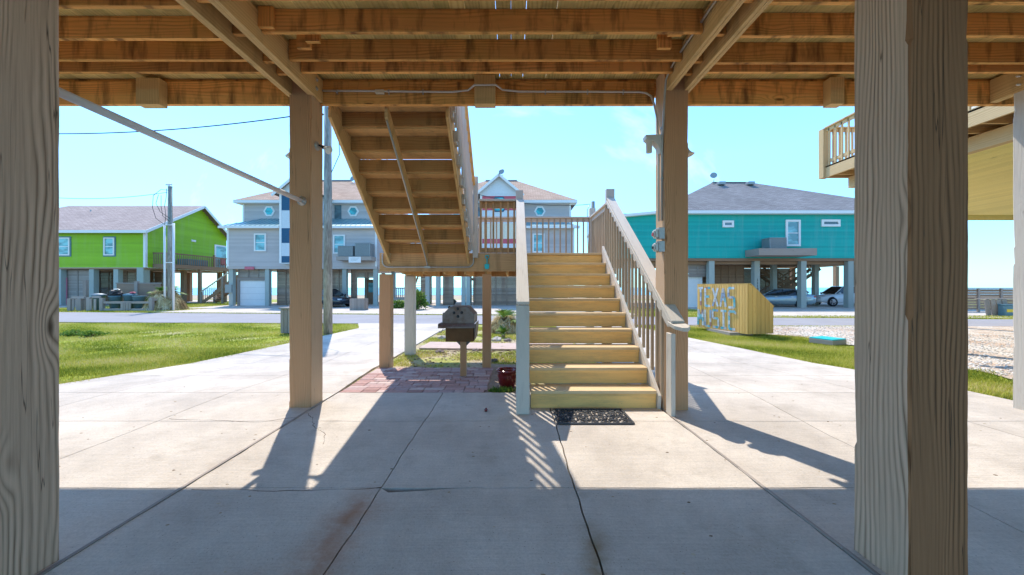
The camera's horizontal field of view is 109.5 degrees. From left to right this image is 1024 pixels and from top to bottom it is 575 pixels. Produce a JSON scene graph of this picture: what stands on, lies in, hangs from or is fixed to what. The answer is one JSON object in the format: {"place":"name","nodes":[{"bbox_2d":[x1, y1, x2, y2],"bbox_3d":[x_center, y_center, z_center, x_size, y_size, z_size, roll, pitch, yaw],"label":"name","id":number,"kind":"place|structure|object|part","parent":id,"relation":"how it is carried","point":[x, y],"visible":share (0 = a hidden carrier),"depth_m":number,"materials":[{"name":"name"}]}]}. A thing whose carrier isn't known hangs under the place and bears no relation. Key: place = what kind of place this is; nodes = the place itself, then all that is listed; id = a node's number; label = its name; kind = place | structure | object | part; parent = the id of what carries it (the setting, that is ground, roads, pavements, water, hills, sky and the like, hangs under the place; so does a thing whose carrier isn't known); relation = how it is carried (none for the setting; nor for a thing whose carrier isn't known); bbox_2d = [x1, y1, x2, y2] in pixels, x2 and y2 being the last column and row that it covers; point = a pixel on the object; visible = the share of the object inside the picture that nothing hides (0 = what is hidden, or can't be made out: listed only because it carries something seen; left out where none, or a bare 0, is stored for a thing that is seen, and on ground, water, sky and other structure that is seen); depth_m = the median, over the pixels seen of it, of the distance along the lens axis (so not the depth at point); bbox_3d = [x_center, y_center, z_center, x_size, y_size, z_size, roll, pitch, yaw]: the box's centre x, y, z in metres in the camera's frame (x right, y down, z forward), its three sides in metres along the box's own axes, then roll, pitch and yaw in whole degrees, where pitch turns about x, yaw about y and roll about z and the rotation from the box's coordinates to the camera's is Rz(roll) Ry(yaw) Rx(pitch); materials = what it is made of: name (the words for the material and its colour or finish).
{"place":"outdoors","nodes":[
{"label":"outdoors","id":0,"kind":"place"},
{"bbox_2d":[178,259,207,265],"bbox_3d":[-32.025,-2.485,36.400,1.050,0.630,2.400,0,0,0],"label":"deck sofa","id":1,"kind":"object","parent":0,"point":[185,261],"visible":0.6,"depth_m":35.59,"materials":[{"name":"brown plastic"}]},
{"bbox_2d":[107,288,827,294],"bbox_3d":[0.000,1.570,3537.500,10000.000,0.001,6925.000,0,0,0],"label":"sea","id":2,"kind":"structure","parent":0,"point":[361,291],"depth_m":189.54,"materials":[{"name":"teal liquid"}]},
{"bbox_2d":[419,342,572,350],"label":"garden path","id":3,"kind":"structure","parent":0,"point":[456,346],"depth_m":9.54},
{"bbox_2d":[35,323,1023,574],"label":"concrete paving","id":4,"kind":"structure","parent":0,"point":[127,445],"depth_m":2.78,"materials":[{"name":"concrete"}]},
{"bbox_2d":[0,0,58,574],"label":"house post","id":5,"kind":"object","parent":4,"relation":"on","point":[29,287],"visible":1,"depth_m":1.81,"materials":[{"name":"brown wood"}]},
{"bbox_2d":[59,0,1023,107],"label":"raised deck","id":6,"kind":"structure","parent":5,"relation":"on","point":[154,53],"depth_m":3.86,"materials":[{"name":"brown wood"}]},
{"bbox_2d":[322,84,659,221],"bbox_3d":[-0.296,-1.649,4.470,4.167,1.699,0.205,0,0,0],"label":"electrical conduit","id":7,"kind":"object","parent":6,"relation":"attached to","point":[383,91],"visible":0.97,"depth_m":4.54,"materials":[{"name":"beige plastic"}]},
{"bbox_2d":[37,409,310,574],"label":"joint strip","id":8,"kind":"object","parent":4,"relation":"on","point":[50,568],"visible":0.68,"depth_m":2.42,"materials":[{"name":"concrete"}]},
{"bbox_2d":[169,417,293,421],"bbox_3d":[-3.105,1.450,3.970,1.373,0.006,0.163,0,0,0],"label":"slab crack","id":9,"kind":"object","parent":4,"relation":"on","point":[222,420],"visible":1,"depth_m":3.95,"materials":[{"name":"concrete"}]},
{"bbox_2d":[191,487,380,491],"bbox_3d":[-1.625,1.450,2.596,1.350,0.006,0.042,0,0,-1],"label":"slab crack","id":10,"kind":"object","parent":4,"relation":"on","point":[287,490],"visible":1,"depth_m":2.60,"materials":[{"name":"concrete"}]},
{"bbox_2d":[289,80,322,407],"bbox_3d":[-2.562,-0.580,4.513,0.267,4.060,0.275,0,0,0],"label":"house post","id":11,"kind":"object","parent":4,"relation":"on","point":[305,270],"visible":0.94,"depth_m":4.38,"materials":[{"name":"brown wood"}]},
{"bbox_2d":[59,87,306,205],"bbox_3d":[-2.581,-1.082,3.155,0.111,0.189,2.446,0,0,2],"label":"hanging pipe","id":12,"kind":"object","parent":11,"relation":"attached to","point":[104,112],"visible":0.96,"depth_m":2.70,"materials":[{"name":"plastic"}]},
{"bbox_2d":[314,141,332,153],"bbox_3d":[-2.328,-1.726,4.470,0.239,0.172,0.107,0,0,18],"label":"floodlight","id":13,"kind":"object","parent":11,"relation":"attached to","point":[327,149],"visible":1,"depth_m":4.45,"materials":[{"name":"metal"}]},
{"bbox_2d":[59,352,997,574],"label":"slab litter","id":14,"kind":"object","parent":4,"relation":"on","point":[530,480],"visible":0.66,"depth_m":2.95,"materials":[{"name":"brown plant"}]},
{"bbox_2d":[553,408,634,424],"bbox_3d":[0.890,1.439,4.055,0.822,0.016,0.472,0,0,0],"label":"door mat","id":15,"kind":"object","parent":4,"relation":"on","point":[600,413],"depth_m":4.03,"materials":[{"name":"black rubber"}]},
{"bbox_2d":[516,189,689,416],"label":"wooden staircase","id":16,"kind":"structure","parent":4,"relation":"on","point":[566,282],"depth_m":4.95,"materials":[{"name":"yellow paint"}]},
{"bbox_2d":[656,74,687,409],"bbox_3d":[1.945,-0.580,4.420,0.280,4.060,0.280,0,0,0],"label":"house post","id":17,"kind":"object","parent":4,"relation":"on","point":[671,274],"visible":0.82,"depth_m":4.28,"materials":[{"name":"brown wood"}]},
{"bbox_2d":[643,133,661,155],"bbox_3d":[1.702,-1.728,4.360,0.220,0.250,0.110,0,0,0],"label":"dusk light","id":18,"kind":"object","parent":17,"relation":"attached to","point":[650,141],"visible":0.98,"depth_m":4.32,"materials":[{"name":"beige plastic"}]},
{"bbox_2d":[652,227,664,239],"bbox_3d":[1.738,-0.643,4.320,0.129,0.134,0.100,0,0,0],"label":"outlet box","id":19,"kind":"object","parent":17,"relation":"attached to","point":[658,233],"visible":1,"depth_m":4.28,"materials":[{"name":"metal"}]},
{"bbox_2d":[652,241,664,252],"bbox_3d":[1.738,-0.486,4.320,0.129,0.129,0.100,0,0,0],"label":"outlet box","id":20,"kind":"object","parent":17,"relation":"attached to","point":[658,246],"visible":1,"depth_m":4.28,"materials":[{"name":"metal"}]},
{"bbox_2d":[660,1,716,220],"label":"electrical conduit","id":21,"kind":"object","parent":17,"relation":"attached to","point":[667,75],"visible":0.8,"depth_m":4.25,"materials":[{"name":"metal"}]},
{"bbox_2d":[688,148,694,156],"bbox_3d":[2.137,-1.683,4.399,0.150,0.208,0.155,0,0,0],"label":"floodlight","id":22,"kind":"object","parent":17,"relation":"attached to","point":[690,153],"visible":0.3,"depth_m":4.39,"materials":[{"name":"beige plastic"}]},
{"bbox_2d":[667,413,879,574],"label":"joint strip","id":23,"kind":"object","parent":4,"relation":"on","point":[867,567],"visible":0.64,"depth_m":2.32,"materials":[{"name":"concrete"}]},
{"bbox_2d":[854,0,967,574],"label":"house post","id":24,"kind":"object","parent":4,"relation":"on","point":[911,269],"visible":1,"depth_m":1.73,"materials":[{"name":"brown wood"}]},
{"bbox_2d":[1013,90,1023,409],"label":"house post","id":25,"kind":"object","parent":4,"relation":"on","point":[1018,265],"visible":0.99,"depth_m":4.32,"materials":[{"name":"brown wood"}]},
{"bbox_2d":[59,300,1006,317],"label":"house driveway","id":26,"kind":"structure","parent":0,"point":[825,309],"depth_m":25.86,"materials":[{"name":"concrete"}]},
{"bbox_2d":[67,280,161,310],"bbox_3d":[-26.805,0.535,25.050,5.662,2.070,1.880,0,0,0],"label":"trash corral","id":27,"kind":"object","parent":26,"relation":"on","point":[81,303],"visible":0.89,"depth_m":24.15,"materials":[{"name":"wood"}]},
{"bbox_2d":[132,296,146,307],"bbox_3d":[-25.409,1.070,24.700,0.720,1.000,0.710,0,0,-44],"label":"trash bin","id":28,"kind":"object","parent":26,"relation":"on","point":[139,298],"visible":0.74,"depth_m":24.47,"materials":[{"name":"blue plastic"}]},
{"bbox_2d":[59,206,226,304],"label":"beach house","id":29,"kind":"structure","parent":26,"relation":"on","point":[103,249],"depth_m":33.41,"materials":[{"name":"green"}]},
{"bbox_2d":[59,237,69,254],"bbox_3d":[-40.132,-3.662,32.350,1.246,1.595,0.100,0,0,0],"label":"window","id":30,"kind":"structure","parent":29,"relation":"in","point":[64,242],"depth_m":32.36,"materials":[{"name":"glass"}]},
{"bbox_2d":[103,237,114,254],"bbox_3d":[-35.985,-3.662,32.350,0.936,1.595,0.100,0,0,0],"label":"window","id":31,"kind":"structure","parent":29,"relation":"in","point":[108,242],"depth_m":32.36,"materials":[{"name":"glass"}]},
{"bbox_2d":[153,252,237,302],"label":"side deck","id":32,"kind":"structure","parent":29,"relation":"attached to","point":[200,268],"depth_m":36.28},
{"bbox_2d":[200,269,237,302],"bbox_3d":[-27.940,-0.566,36.550,5.280,4.302,2.160,0,0,0],"label":"outdoor stairs","id":33,"kind":"structure","parent":32,"relation":"attached to","point":[220,289],"depth_m":35.53,"materials":[{"name":"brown wood"}]},
{"bbox_2d":[214,244,225,267],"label":"door","id":34,"kind":"structure","parent":29,"relation":"in","point":[219,250],"depth_m":40.53,"materials":[{"name":"white paint"}]},
{"bbox_2d":[152,184,174,310],"bbox_3d":[-23.802,-2.751,24.927,1.470,8.743,0.484,0,0,0],"label":"utility pole","id":35,"kind":"object","parent":26,"relation":"on","point":[170,262],"visible":0.94,"depth_m":24.84,"materials":[{"name":"grey wood"}]},
{"bbox_2d":[67,192,165,198],"bbox_3d":[-29.388,-6.284,24.451,11.428,0.585,0.032,0,0,-5],"label":"power line","id":36,"kind":"object","parent":35,"relation":"attached to","point":[105,198],"visible":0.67,"depth_m":24.55,"materials":[{"name":"black plastic"}]},
{"bbox_2d":[218,176,405,305],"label":"beach house","id":37,"kind":"structure","parent":26,"relation":"on","point":[257,245],"depth_m":31.13,"materials":[{"name":"grey"}]},
{"bbox_2d":[240,281,264,304],"bbox_3d":[-22.495,0.485,31.626,2.450,2.170,0.068,0,0,0],"label":"garage door","id":38,"kind":"structure","parent":37,"relation":"in","point":[251,292],"depth_m":31.60,"materials":[{"name":"white paint"}]},
{"bbox_2d":[254,233,266,250],"bbox_3d":[-21.520,-3.850,30.950,1.020,1.520,0.100,0,0,0],"label":"window","id":39,"kind":"structure","parent":37,"relation":"in","point":[260,240],"depth_m":30.96,"materials":[{"name":"glass"}]},
{"bbox_2d":[263,206,274,215],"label":"window","id":40,"kind":"structure","parent":37,"relation":"in","point":[269,210],"depth_m":32.74,"materials":[{"name":"glass"}]},
{"bbox_2d":[333,235,344,253],"bbox_3d":[-14.770,-3.700,30.950,1.020,1.620,0.100,0,0,0],"label":"window","id":41,"kind":"structure","parent":37,"relation":"in","point":[338,240],"depth_m":30.96,"materials":[{"name":"glass"}]},
{"bbox_2d":[347,206,358,215],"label":"window","id":42,"kind":"structure","parent":37,"relation":"in","point":[353,211],"depth_m":32.74,"materials":[{"name":"glass"}]},
{"bbox_2d":[336,256,375,262],"bbox_3d":[-13.070,-2.310,30.416,2.900,0.520,1.128,0,0,0],"label":"equipment shelf","id":43,"kind":"object","parent":37,"relation":"attached to","point":[354,259],"visible":1,"depth_m":29.90,"materials":[{"name":"white paint"}]},
{"bbox_2d":[338,246,354,255],"bbox_3d":[-13.820,-3.020,30.425,1.240,0.900,0.890,0,0,0],"label":"air conditioner","id":44,"kind":"object","parent":43,"relation":"on","point":[346,250],"visible":0.77,"depth_m":30.00,"materials":[{"name":"grey metal"}]},
{"bbox_2d":[355,243,373,256],"bbox_3d":[-12.390,-3.130,30.425,1.240,1.120,0.890,0,0,0],"label":"air conditioner","id":45,"kind":"object","parent":43,"relation":"on","point":[364,249],"visible":0.85,"depth_m":30.00,"materials":[{"name":"grey metal"}]},
{"bbox_2d":[367,280,372,303],"bbox_3d":[-13.270,0.400,34.015,0.700,2.300,0.070,0,0,0],"label":"door","id":46,"kind":"structure","parent":37,"relation":"in","point":[369,282],"depth_m":34.00,"materials":[{"name":"grey glass"}]},
{"bbox_2d":[322,289,351,305],"bbox_3d":[-15.256,0.852,30.001,4.712,1.494,2.078,0,0,28],"label":"parked car","id":47,"kind":"object","parent":26,"relation":"on","point":[338,297],"visible":0.21,"depth_m":29.00,"materials":[{"name":"black paint"}]},
{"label":"windows","id":48,"kind":"part","parent":47,"relation":"part of","materials":[{"name":"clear glass"}]},
{"bbox_2d":[350,298,367,309],"bbox_3d":[-10.706,1.170,25.350,1.019,0.800,0.700,0,0,0],"label":"planter box","id":49,"kind":"object","parent":26,"relation":"on","point":[358,303],"visible":0.89,"depth_m":25.00,"materials":[{"name":"concrete"}]},
{"bbox_2d":[393,277,431,304],"bbox_3d":[-9.300,-0.610,34.944,4.000,4.362,6.688,0,0,0],"label":"outdoor stairs","id":50,"kind":"structure","parent":26,"relation":"on","point":[422,285],"depth_m":32.95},
{"bbox_2d":[587,201,594,246],"bbox_3d":[5.776,-2.336,26.500,0.621,7.912,0.318,0,0,0],"label":"utility pole","id":51,"kind":"object","parent":26,"relation":"on","point":[592,204],"visible":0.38,"depth_m":26.38,"materials":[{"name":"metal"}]},
{"bbox_2d":[386,159,588,205],"bbox_3d":[-1.902,-7.293,24.200,15.886,3.053,0.037,0,0,-16],"label":"power line","id":52,"kind":"object","parent":51,"relation":"attached to","point":[536,204],"visible":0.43,"depth_m":25.55,"materials":[{"name":"black plastic"}]},
{"bbox_2d":[586,172,854,307],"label":"beach house","id":53,"kind":"structure","parent":26,"relation":"on","point":[729,223],"depth_m":28.00,"materials":[{"name":"teal"}]},
{"bbox_2d":[688,277,701,306],"bbox_3d":[13.874,0.360,28.930,2.632,2.420,0.060,0,0,0],"label":"garage door","id":54,"kind":"structure","parent":53,"relation":"in","point":[692,281],"depth_m":28.90,"materials":[{"name":"white paint"}]},
{"bbox_2d":[722,220,733,226],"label":"window","id":55,"kind":"structure","parent":53,"relation":"in","point":[725,223],"depth_m":27.90,"materials":[{"name":"white paint"}]},
{"bbox_2d":[745,248,816,256],"bbox_3d":[20.116,-2.605,27.175,4.232,0.505,1.550,0,0,0],"label":"equipment shelf","id":56,"kind":"object","parent":53,"relation":"attached to","point":[781,252],"visible":1,"depth_m":26.40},
{"bbox_2d":[762,238,786,247],"bbox_3d":[19.770,-3.285,27.325,1.290,0.850,0.890,0,0,0],"label":"air conditioner","id":57,"kind":"object","parent":56,"relation":"on","point":[774,242],"visible":0.67,"depth_m":26.91,"materials":[{"name":"grey metal"}]},
{"bbox_2d":[785,220,800,245],"bbox_3d":[21.687,-4.203,27.950,1.137,2.042,0.100,0,0,0],"label":"window","id":58,"kind":"structure","parent":53,"relation":"in","point":[792,227],"depth_m":27.97,"materials":[{"name":"glass"}]},
{"bbox_2d":[821,219,840,226],"bbox_3d":[24.600,-4.974,27.950,1.445,0.541,0.100,0,0,0],"label":"window","id":59,"kind":"structure","parent":53,"relation":"in","point":[824,222],"depth_m":27.90,"materials":[{"name":"white paint"}]},
{"bbox_2d":[762,289,815,305],"bbox_3d":[22.004,0.852,29.995,4.812,1.494,2.078,0,0,34],"label":"parked car","id":60,"kind":"object","parent":26,"relation":"on","point":[780,297],"visible":0.33,"depth_m":29.09,"materials":[{"name":"silver metal"}]},
{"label":"windows","id":61,"kind":"part","parent":60,"relation":"part of","materials":[{"name":"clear glass"}]},
{"bbox_2d":[760,265,820,293],"bbox_3d":[26.301,-0.585,35.050,5.556,4.504,2.980,0,0,0],"label":"outdoor stairs","id":62,"kind":"structure","parent":26,"relation":"on","point":[786,284],"depth_m":34.67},
{"bbox_2d":[815,286,854,305],"bbox_3d":[28.206,0.737,31.000,4.712,1.724,2.073,0,0,2],"label":"parked car","id":63,"kind":"object","parent":26,"relation":"on","point":[831,296],"visible":0.3,"depth_m":30.32,"materials":[{"name":"white paint"}]},
{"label":"windows","id":64,"kind":"part","parent":63,"relation":"part of","materials":[{"name":"black glass"}]},
{"bbox_2d":[968,288,1012,311],"bbox_3d":[34.940,0.805,23.180,16.400,1.530,0.160,0,0,0],"label":"slatted fence","id":65,"kind":"object","parent":26,"relation":"on","point":[977,305],"visible":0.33,"depth_m":23.18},
{"bbox_2d":[974,298,1012,315],"bbox_3d":[27.444,1.101,20.407,2.232,0.981,0.585,0,0,0],"label":"trash corral","id":66,"kind":"object","parent":26,"relation":"on","point":[993,303],"visible":0.68,"depth_m":20.16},
{"bbox_2d":[997,304,1012,315],"bbox_3d":[27.401,1.245,19.950,0.890,0.650,0.360,0,0,0],"label":"trash bin","id":67,"kind":"object","parent":26,"relation":"on","point":[1005,309],"visible":0.6,"depth_m":19.81,"materials":[{"name":"blue plastic"}]},
{"bbox_2d":[59,312,1012,325],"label":"road","id":68,"kind":"structure","parent":0,"point":[188,317],"depth_m":17.84,"materials":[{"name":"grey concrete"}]},
{"bbox_2d":[59,295,1012,574],"bbox_3d":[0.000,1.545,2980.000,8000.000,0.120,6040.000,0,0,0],"label":"ground","id":69,"kind":"structure","parent":0,"point":[455,363],"depth_m":10.38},
{"bbox_2d":[59,329,82,335],"bbox_3d":[-14.453,1.501,11.869,0.713,0.267,0.690,0,0,14],"label":"bush","id":70,"kind":"object","parent":69,"relation":"on","point":[72,332],"visible":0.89,"depth_m":11.81,"materials":[{"name":"green plant"}]},
{"bbox_2d":[78,330,109,337],"bbox_3d":[-13.546,1.494,11.689,0.700,0.281,0.765,0,0,0],"label":"bush","id":71,"kind":"object","parent":69,"relation":"on","point":[86,333],"visible":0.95,"depth_m":11.62,"materials":[{"name":"green plant"}]},
{"bbox_2d":[91,293,106,309],"bbox_3d":[-28.552,0.985,25.000,0.793,1.170,0.747,0,0,0],"label":"trash bin","id":72,"kind":"object","parent":69,"relation":"on","point":[97,299],"visible":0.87,"depth_m":24.77,"materials":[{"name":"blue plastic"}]},
{"bbox_2d":[108,289,123,307],"bbox_3d":[-27.158,0.819,24.800,0.810,1.503,0.718,0,0,0],"label":"trash bin","id":73,"kind":"object","parent":69,"relation":"on","point":[115,294],"visible":0.84,"depth_m":24.60,"materials":[{"name":"blue plastic"}]},
{"bbox_2d":[123,293,137,307],"bbox_3d":[-26.369,0.985,25.000,0.793,1.170,0.747,0,0,0],"label":"trash bin","id":74,"kind":"object","parent":69,"relation":"on","point":[128,297],"visible":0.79,"depth_m":24.75,"materials":[{"name":"blue plastic"}]},
{"bbox_2d":[60,303,236,310],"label":"yard grass","id":75,"kind":"structure","parent":69,"relation":"on","point":[201,304],"depth_m":32.57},
{"bbox_2d":[141,286,188,310],"bbox_3d":[-24.237,1.247,25.275,2.859,2.702,2.850,0,0,-19],"label":"sago palm","id":76,"kind":"object","parent":69,"relation":"on","point":[162,303],"visible":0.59,"depth_m":24.78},
{"bbox_2d":[59,322,361,383],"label":"lawn grass","id":77,"kind":"structure","parent":69,"relation":"on","point":[100,365],"depth_m":9.84,"materials":[{"name":"plant"}]},
{"bbox_2d":[278,307,288,332],"bbox_3d":[-7.511,1.120,12.650,0.800,0.880,0.780,0,0,0],"label":"trash box","id":78,"kind":"object","parent":77,"relation":"on","point":[284,319],"visible":0.25,"depth_m":12.30,"materials":[{"name":"grey plastic"}]},
{"bbox_2d":[323,106,339,334],"bbox_3d":[-6.187,-2.239,12.300,0.791,7.718,0.288,0,0,0],"label":"utility pole","id":79,"kind":"object","parent":69,"relation":"on","point":[327,294],"visible":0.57,"depth_m":12.19,"materials":[{"name":"grey wood"}]},
{"bbox_2d":[59,116,289,133],"bbox_3d":[-14.048,-5.991,13.351,15.167,0.597,0.037,0,0,9],"label":"power line","id":80,"kind":"object","parent":79,"relation":"attached to","point":[180,128],"visible":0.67,"depth_m":12.97,"materials":[{"name":"black plastic"}]},
{"bbox_2d":[393,299,403,307],"bbox_3d":[-8.501,1.256,27.537,1.329,0.762,1.542,0,0,0],"label":"bush","id":81,"kind":"object","parent":69,"relation":"on","point":[399,303],"visible":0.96,"depth_m":27.16,"materials":[{"name":"green plant"}]},
{"bbox_2d":[339,367,492,393],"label":"brick patio","id":82,"kind":"structure","parent":69,"relation":"on","point":[414,380],"depth_m":5.73,"materials":[{"name":"brick"}]},
{"bbox_2d":[438,305,478,375],"bbox_3d":[-0.909,0.904,6.157,0.630,1.184,0.585,0,0,0],"label":"park grill","id":83,"kind":"object","parent":82,"relation":"on","point":[459,324],"visible":1,"depth_m":5.97,"materials":[{"name":"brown metal"}]},
{"bbox_2d":[416,289,430,309],"bbox_3d":[-6.787,0.840,25.599,1.989,1.581,1.747,0,0,-42],"label":"bush","id":84,"kind":"object","parent":69,"relation":"on","point":[421,299],"visible":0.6,"depth_m":25.39,"materials":[{"name":"green plant"}]},
{"bbox_2d":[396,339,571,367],"bbox_3d":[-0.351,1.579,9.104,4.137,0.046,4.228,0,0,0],"label":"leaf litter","id":85,"kind":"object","parent":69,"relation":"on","point":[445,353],"visible":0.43,"depth_m":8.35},
{"bbox_2d":[393,326,594,366],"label":"garden grass","id":86,"kind":"structure","parent":69,"relation":"on","point":[476,355],"depth_m":8.43,"materials":[{"name":"plant"}]},
{"bbox_2d":[379,176,613,367],"bbox_3d":[-0.299,-0.265,7.848,4.577,3.730,1.837,0,0,0],"label":"stair landing","id":87,"kind":"object","parent":69,"relation":"on","point":[501,262],"visible":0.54,"depth_m":7.04,"materials":[{"name":"brown wood"}]},
{"bbox_2d":[328,106,474,263],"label":"wooden staircase","id":88,"kind":"structure","parent":87,"relation":"attached to","point":[441,202],"depth_m":5.61,"materials":[{"name":"brown wood"}]},
{"bbox_2d":[382,120,473,267],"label":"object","id":89,"kind":"object","parent":87,"relation":"attached to","point":[427,266],"visible":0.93,"depth_m":6.90,"materials":[{"name":"wood"}]},
{"bbox_2d":[485,255,488,268],"bbox_3d":[-0.484,-0.492,6.983,0.090,0.276,0.020,0,0,0],"label":"toy shovel","id":90,"kind":"object","parent":87,"relation":"hanging from","point":[486,266],"visible":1,"depth_m":6.97,"materials":[{"name":"teal plastic"}]},
{"bbox_2d":[492,337,500,340],"bbox_3d":[-0.467,1.588,10.881,0.329,0.216,0.268,0,0,0],"label":"garden stone","id":91,"kind":"object","parent":69,"relation":"on","point":[496,339],"visible":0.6,"depth_m":10.81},
{"bbox_2d":[425,169,579,305],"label":"beach house","id":92,"kind":"structure","parent":69,"relation":"on","point":[499,186],"depth_m":31.21,"materials":[{"name":"grey"}]},
{"bbox_2d":[494,197,504,211],"bbox_3d":[-1.080,-7.000,30.464,1.463,1.267,0.072,0,0,0],"label":"window","id":93,"kind":"structure","parent":92,"relation":"in","point":[496,210],"depth_m":30.44,"materials":[{"name":"glass"}]},
{"bbox_2d":[533,233,544,252],"bbox_3d":[2.270,-3.800,30.950,1.020,1.620,0.100,0,0,0],"label":"window","id":94,"kind":"structure","parent":92,"relation":"in","point":[534,234],"depth_m":30.96,"materials":[{"name":"glass"}]},
{"bbox_2d":[534,206,544,215],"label":"window","id":95,"kind":"structure","parent":92,"relation":"in","point":[539,211],"depth_m":32.74,"materials":[{"name":"glass"}]},
{"bbox_2d":[495,325,509,337],"bbox_3d":[-0.334,1.400,11.572,0.563,0.421,0.376,0,0,38],"label":"sago palm","id":96,"kind":"object","parent":69,"relation":"on","point":[502,329],"visible":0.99,"depth_m":11.55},
{"bbox_2d":[491,309,515,334],"bbox_3d":[-0.261,1.534,12.876,1.479,1.635,1.462,0,0,-27],"label":"sago palm","id":97,"kind":"object","parent":69,"relation":"on","point":[507,318],"visible":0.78,"depth_m":12.60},
{"bbox_2d":[485,364,530,392],"bbox_3d":[-0.100,1.530,6.250,0.800,0.120,2.500,0,0,0],"label":"dirt strip","id":98,"kind":"object","parent":69,"relation":"on","point":[492,378],"visible":0.2,"depth_m":6.22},
{"bbox_2d":[488,385,515,392],"bbox_3d":[-0.134,1.448,5.140,0.422,0.097,0.290,0,0,0],"label":"weed patch","id":99,"kind":"object","parent":98,"relation":"on","point":[500,389],"visible":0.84,"depth_m":5.11,"materials":[{"name":"green plant"}]},
{"bbox_2d":[496,367,515,387],"bbox_3d":[-0.070,1.349,5.380,0.330,0.278,0.330,0,0,0],"label":"plant pot","id":100,"kind":"object","parent":98,"relation":"on","point":[507,376],"visible":0.92,"depth_m":5.27,"materials":[{"name":"red ceramic"}]},
{"bbox_2d":[59,308,1012,318],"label":"roadside grass","id":101,"kind":"structure","parent":69,"relation":"on","point":[692,312],"depth_m":21.38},
{"bbox_2d":[697,283,773,335],"bbox_3d":[7.659,0.724,12.742,1.356,1.712,2.184,0,0,-12],"label":"sign box","id":102,"kind":"object","parent":69,"relation":"on","point":[740,309],"visible":1,"depth_m":12.09,"materials":[{"name":"yellow wood"}]},
{"bbox_2d":[637,325,1012,399],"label":"verge grass","id":103,"kind":"structure","parent":69,"relation":"on","point":[995,382],"depth_m":8.96,"materials":[{"name":"plant"}]},
{"bbox_2d":[809,336,846,345],"bbox_3d":[8.884,1.496,10.200,0.594,0.168,0.594,0,0,-20],"label":"valve box","id":104,"kind":"object","parent":69,"relation":"on","point":[825,340],"visible":1,"depth_m":10.03,"materials":[{"name":"teal plastic"}]},
{"bbox_2d":[59,1,1014,287],"label":"sky","id":105,"kind":"structure","parent":0,"point":[579,153],"materials":[{"name":"blue"}]},
{"bbox_2d":[689,325,1013,378],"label":"gravel drive","id":106,"kind":"structure","parent":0,"point":[995,331],"depth_m":11.43,"materials":[{"name":"gravel"}]},
{"bbox_2d":[693,325,852,326],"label":"verge grass","id":107,"kind":"structure","parent":106,"relation":"on","point":[798,325],"depth_m":14.88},
{"bbox_2d":[772,326,1013,374],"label":"gravel stones","id":108,"kind":"object","parent":106,"relation":"on","point":[970,364],"visible":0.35,"depth_m":10.02,"materials":[{"name":"gravel"}]},
{"bbox_2d":[819,106,1014,219],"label":"beach house","id":109,"kind":"structure","parent":106,"relation":"on","point":[990,162],"depth_m":9.06,"materials":[{"name":"yellow wood"}]}
]}

